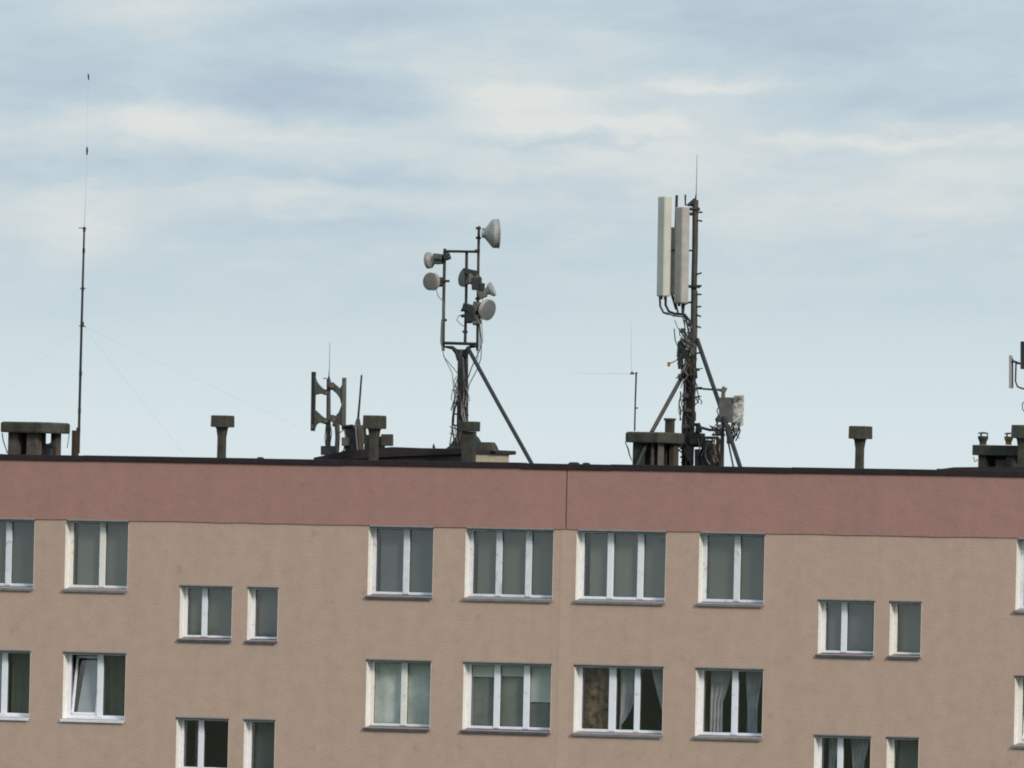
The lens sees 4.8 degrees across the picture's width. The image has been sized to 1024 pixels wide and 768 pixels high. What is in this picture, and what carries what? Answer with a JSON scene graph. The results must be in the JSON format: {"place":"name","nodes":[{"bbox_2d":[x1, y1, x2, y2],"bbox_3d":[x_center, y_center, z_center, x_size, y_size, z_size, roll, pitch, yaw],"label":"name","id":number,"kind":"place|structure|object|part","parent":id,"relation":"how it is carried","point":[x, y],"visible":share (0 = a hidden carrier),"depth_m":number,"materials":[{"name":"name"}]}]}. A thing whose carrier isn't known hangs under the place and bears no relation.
{"place":"outdoors","nodes":[
{"label":"outdoors","id":0,"kind":"place"},
{"bbox_2d":[0,0,1023,469],"label":"sky","id":1,"kind":"structure","parent":0,"point":[267,186],"materials":[{"name":"blue"}]},
{"bbox_2d":[1009,341,1023,410],"bbox_3d":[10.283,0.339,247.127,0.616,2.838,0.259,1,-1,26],"label":"edge antenna mast","id":2,"kind":"object","parent":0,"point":[1011,361],"visible":1,"depth_m":247.16,"materials":[{"name":"metal"}]},
{"label":"ground","id":3,"kind":"structure","parent":0,"visible":0},
{"bbox_2d":[0,454,1023,767],"bbox_3d":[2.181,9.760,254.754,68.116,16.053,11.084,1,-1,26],"label":"apartment building","id":4,"kind":"structure","parent":3,"relation":"on","point":[206,612],"depth_m":250.14,"materials":[{"name":"paint"}]},
{"bbox_2d":[1,421,69,454],"bbox_3d":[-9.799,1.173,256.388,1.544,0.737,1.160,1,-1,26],"label":"capped chimney stack","id":5,"kind":"object","parent":4,"relation":"on","point":[26,438],"visible":1,"depth_m":256.17,"materials":[{"name":"concrete"}]},
{"bbox_2d":[0,518,78,590],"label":"window","id":6,"kind":"structure","parent":4,"relation":"in","point":[17,535],"depth_m":255.24,"materials":[{"name":"white plastic"}]},
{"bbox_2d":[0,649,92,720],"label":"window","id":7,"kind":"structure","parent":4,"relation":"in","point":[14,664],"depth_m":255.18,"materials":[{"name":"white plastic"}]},
{"bbox_2d":[60,651,125,722],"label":"window","id":8,"kind":"structure","parent":4,"relation":"in","point":[102,696],"depth_m":254.30,"materials":[{"name":"white plastic"}]},
{"bbox_2d":[62,519,128,592],"bbox_3d":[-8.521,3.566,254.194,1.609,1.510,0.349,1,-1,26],"label":"window","id":9,"kind":"structure","parent":4,"relation":"in","point":[102,544],"depth_m":254.30,"materials":[{"name":"grey glass"}]},
{"bbox_2d":[12,74,287,454],"bbox_3d":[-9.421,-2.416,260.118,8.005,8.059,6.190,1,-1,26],"label":"radio mast","id":10,"kind":"object","parent":4,"relation":"on","point":[75,449],"visible":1,"depth_m":256.50,"materials":[{"name":"metal"}]},
{"bbox_2d":[175,716,256,767],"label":"window","id":11,"kind":"structure","parent":4,"relation":"in","point":[201,742],"depth_m":254.74,"materials":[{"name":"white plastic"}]},
{"bbox_2d":[177,584,260,642],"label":"window","id":12,"kind":"structure","parent":4,"relation":"in","point":[205,610],"depth_m":253.19,"materials":[{"name":"grey glass"}]},
{"bbox_2d":[211,415,233,457],"bbox_3d":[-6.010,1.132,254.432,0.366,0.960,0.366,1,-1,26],"label":"ventilation chimney","id":13,"kind":"object","parent":4,"relation":"on","point":[222,424],"visible":1,"depth_m":254.35,"materials":[{"name":"concrete"}]},
{"bbox_2d":[228,718,274,767],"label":"window","id":14,"kind":"structure","parent":4,"relation":"in","point":[265,749],"depth_m":252.63,"materials":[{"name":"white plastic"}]},
{"bbox_2d":[231,586,278,643],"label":"window","id":15,"kind":"structure","parent":4,"relation":"in","point":[268,606],"depth_m":252.63,"materials":[{"name":"grey glass"}]},
{"bbox_2d":[363,415,385,459],"bbox_3d":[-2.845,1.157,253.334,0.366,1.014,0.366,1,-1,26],"label":"ventilation chimney","id":16,"kind":"object","parent":4,"relation":"on","point":[374,425],"visible":1,"depth_m":253.25,"materials":[{"name":"concrete"}]},
{"bbox_2d":[314,443,515,461],"bbox_3d":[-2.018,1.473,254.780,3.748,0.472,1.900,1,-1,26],"label":"rooftop housing","id":17,"kind":"object","parent":4,"relation":"on","point":[433,453],"visible":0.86,"depth_m":253.86,"materials":[{"name":"metal"}]},
{"bbox_2d":[311,350,346,454],"bbox_3d":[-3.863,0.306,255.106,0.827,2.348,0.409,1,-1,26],"label":"ring shaped antenna","id":18,"kind":"object","parent":17,"relation":"on","point":[317,417],"visible":1,"depth_m":255.19,"materials":[{"name":"metal"}]},
{"bbox_2d":[332,422,363,452],"bbox_3d":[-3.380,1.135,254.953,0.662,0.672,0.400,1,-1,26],"label":"radio cabinet","id":19,"kind":"object","parent":17,"relation":"on","point":[349,441],"visible":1,"depth_m":254.84,"materials":[{"name":"metal"}]},
{"bbox_3d":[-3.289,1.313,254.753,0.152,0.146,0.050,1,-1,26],"label":"door panel","id":20,"kind":"part","parent":19,"relation":"part of","materials":[{"name":"grey metal"}]},
{"bbox_2d":[355,375,368,449],"bbox_3d":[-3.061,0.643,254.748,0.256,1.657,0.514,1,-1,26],"label":"upright rod antenna","id":21,"kind":"object","parent":17,"relation":"on","point":[362,437],"visible":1,"depth_m":254.59,"materials":[{"name":"metal"}]},
{"bbox_2d":[379,434,392,447],"bbox_3d":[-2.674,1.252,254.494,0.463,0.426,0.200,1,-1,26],"label":"box antenna","id":22,"kind":"object","parent":17,"relation":"on","point":[385,440],"visible":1,"depth_m":254.37,"materials":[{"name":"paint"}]},
{"bbox_2d":[447,435,480,448],"bbox_3d":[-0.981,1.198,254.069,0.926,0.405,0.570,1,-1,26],"label":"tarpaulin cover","id":23,"kind":"object","parent":17,"relation":"on","point":[452,445],"visible":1,"depth_m":253.94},
{"bbox_2d":[479,442,498,450],"bbox_3d":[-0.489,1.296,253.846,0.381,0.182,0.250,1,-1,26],"label":"parapet block","id":24,"kind":"structure","parent":17,"relation":"on","point":[491,446],"depth_m":253.75,"materials":[{"name":"concrete"}]},
{"bbox_2d":[363,658,467,731],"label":"window","id":25,"kind":"structure","parent":4,"relation":"in","point":[398,691],"depth_m":251.22,"materials":[{"name":"white plastic"}]},
{"bbox_2d":[365,525,478,599],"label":"window","id":26,"kind":"structure","parent":4,"relation":"in","point":[400,557],"depth_m":251.28,"materials":[{"name":"grey glass"}]},
{"bbox_2d":[458,421,479,461],"bbox_3d":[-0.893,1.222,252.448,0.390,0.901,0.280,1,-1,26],"label":"chimney","id":27,"kind":"object","parent":4,"relation":"on","point":[468,444],"visible":1,"depth_m":252.38,"materials":[{"name":"concrete"}]},
{"bbox_2d":[423,218,532,462],"bbox_3d":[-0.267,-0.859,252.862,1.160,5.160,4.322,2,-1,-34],"label":"microwave dish mast","id":28,"kind":"object","parent":4,"relation":"on","point":[476,312],"visible":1,"depth_m":253.82,"materials":[{"name":"metal"}]},
{"bbox_2d":[462,527,590,602],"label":"window","id":29,"kind":"structure","parent":4,"relation":"in","point":[513,562],"depth_m":250.18,"materials":[{"name":"grey glass"}]},
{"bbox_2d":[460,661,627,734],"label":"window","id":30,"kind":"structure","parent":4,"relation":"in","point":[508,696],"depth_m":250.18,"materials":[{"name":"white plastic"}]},
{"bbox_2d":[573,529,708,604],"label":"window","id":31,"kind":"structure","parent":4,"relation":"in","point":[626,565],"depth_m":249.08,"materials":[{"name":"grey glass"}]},
{"bbox_2d":[625,432,683,464],"bbox_3d":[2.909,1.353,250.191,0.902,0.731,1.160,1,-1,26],"label":"capped chimney stack","id":32,"kind":"object","parent":4,"relation":"on","point":[662,448],"visible":1,"depth_m":249.88,"materials":[{"name":"concrete"}]},
{"bbox_2d":[586,365,637,430],"bbox_3d":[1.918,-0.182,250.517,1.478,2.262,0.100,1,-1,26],"label":"television aerial","id":33,"kind":"object","parent":32,"relation":"on","point":[635,407],"visible":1,"depth_m":250.20,"materials":[{"name":"metal"}]},
{"bbox_2d":[664,418,675,432],"bbox_3d":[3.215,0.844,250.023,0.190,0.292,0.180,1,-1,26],"label":"chimney pot","id":34,"kind":"object","parent":32,"relation":"on","point":[670,425],"visible":1,"depth_m":249.96,"materials":[{"name":"concrete"}]},
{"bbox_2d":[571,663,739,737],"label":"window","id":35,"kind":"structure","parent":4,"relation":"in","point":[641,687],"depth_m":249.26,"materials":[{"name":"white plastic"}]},
{"bbox_2d":[636,170,741,466],"bbox_3d":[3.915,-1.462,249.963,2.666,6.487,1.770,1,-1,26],"label":"cellular mast","id":36,"kind":"object","parent":4,"relation":"on","point":[673,250],"visible":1,"depth_m":250.72,"materials":[{"name":"metal"}]},
{"bbox_2d":[695,434,725,465],"bbox_3d":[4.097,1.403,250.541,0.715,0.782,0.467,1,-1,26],"label":"equipment rack","id":37,"kind":"object","parent":4,"relation":"on","point":[710,455],"visible":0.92,"depth_m":250.40,"materials":[{"name":"metal"}]},
{"bbox_2d":[712,386,743,466],"bbox_3d":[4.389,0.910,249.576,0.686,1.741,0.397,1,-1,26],"label":"sector antenna","id":38,"kind":"object","parent":4,"relation":"on","point":[731,409],"visible":1,"depth_m":249.46,"materials":[{"name":"metal"}]},
{"bbox_2d":[692,666,763,740],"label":"window","id":39,"kind":"structure","parent":4,"relation":"in","point":[746,713],"depth_m":248.11,"materials":[{"name":"white plastic"}]},
{"bbox_2d":[695,531,764,606],"bbox_3d":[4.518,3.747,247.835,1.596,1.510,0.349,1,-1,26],"label":"window","id":40,"kind":"structure","parent":4,"relation":"in","point":[736,559],"depth_m":247.99,"materials":[{"name":"grey glass"}]},
{"bbox_2d":[814,734,899,767],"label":"window","id":41,"kind":"structure","parent":4,"relation":"in","point":[830,750],"depth_m":246.90,"materials":[{"name":"white plastic"}]},
{"bbox_2d":[815,598,902,657],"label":"window","id":42,"kind":"structure","parent":4,"relation":"in","point":[844,625],"depth_m":246.84,"materials":[{"name":"grey glass"}]},
{"bbox_2d":[848,426,871,467],"bbox_3d":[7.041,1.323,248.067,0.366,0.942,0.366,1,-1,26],"label":"ventilation chimney","id":43,"kind":"object","parent":4,"relation":"on","point":[860,435],"visible":1,"depth_m":247.98,"materials":[{"name":"concrete"}]},
{"bbox_2d":[869,736,918,767],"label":"window","id":44,"kind":"structure","parent":4,"relation":"in","point":[908,755],"depth_m":246.24,"materials":[{"name":"white plastic"}]},
{"bbox_2d":[872,600,921,659],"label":"window","id":45,"kind":"structure","parent":4,"relation":"in","point":[911,611],"depth_m":246.30,"materials":[{"name":"grey glass"}]},
{"bbox_2d":[941,467,1023,470],"bbox_3d":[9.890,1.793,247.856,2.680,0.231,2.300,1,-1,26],"label":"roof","id":46,"kind":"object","parent":4,"relation":"on","point":[992,468],"visible":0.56,"depth_m":246.72,"materials":[{"name":"metal"}]},
{"bbox_2d":[972,445,1017,466],"bbox_3d":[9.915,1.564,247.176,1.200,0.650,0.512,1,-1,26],"label":"chimney block","id":47,"kind":"structure","parent":46,"relation":"on","point":[997,455],"depth_m":247.08,"materials":[{"name":"concrete"}]},
{"bbox_2d":[978,432,988,444],"bbox_3d":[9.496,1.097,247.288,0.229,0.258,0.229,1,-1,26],"label":"chimney cowl","id":48,"kind":"object","parent":47,"relation":"on","point":[982,440],"visible":1,"depth_m":247.22,"materials":[{"name":"metal"}]},
{"bbox_2d":[1004,433,1012,444],"bbox_3d":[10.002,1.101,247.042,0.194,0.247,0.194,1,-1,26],"label":"chimney cowl","id":49,"kind":"object","parent":47,"relation":"on","point":[1008,439],"visible":1,"depth_m":246.98,"materials":[{"name":"metal"}]},
{"bbox_2d":[1011,425,1023,466],"bbox_3d":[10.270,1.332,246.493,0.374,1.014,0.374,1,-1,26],"label":"ventilation chimney","id":50,"kind":"object","parent":4,"relation":"on","point":[1017,432],"visible":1,"depth_m":246.41,"materials":[{"name":"concrete"}]},
{"bbox_2d":[1011,674,1023,747],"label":"window","id":51,"kind":"structure","parent":4,"relation":"in","point":[1019,679],"depth_m":245.10,"materials":[{"name":"white plastic"}]},
{"bbox_2d":[1013,538,1023,612],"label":"window","id":52,"kind":"structure","parent":4,"relation":"in","point":[1019,598],"depth_m":245.10,"materials":[{"name":"white plastic"}]}
]}

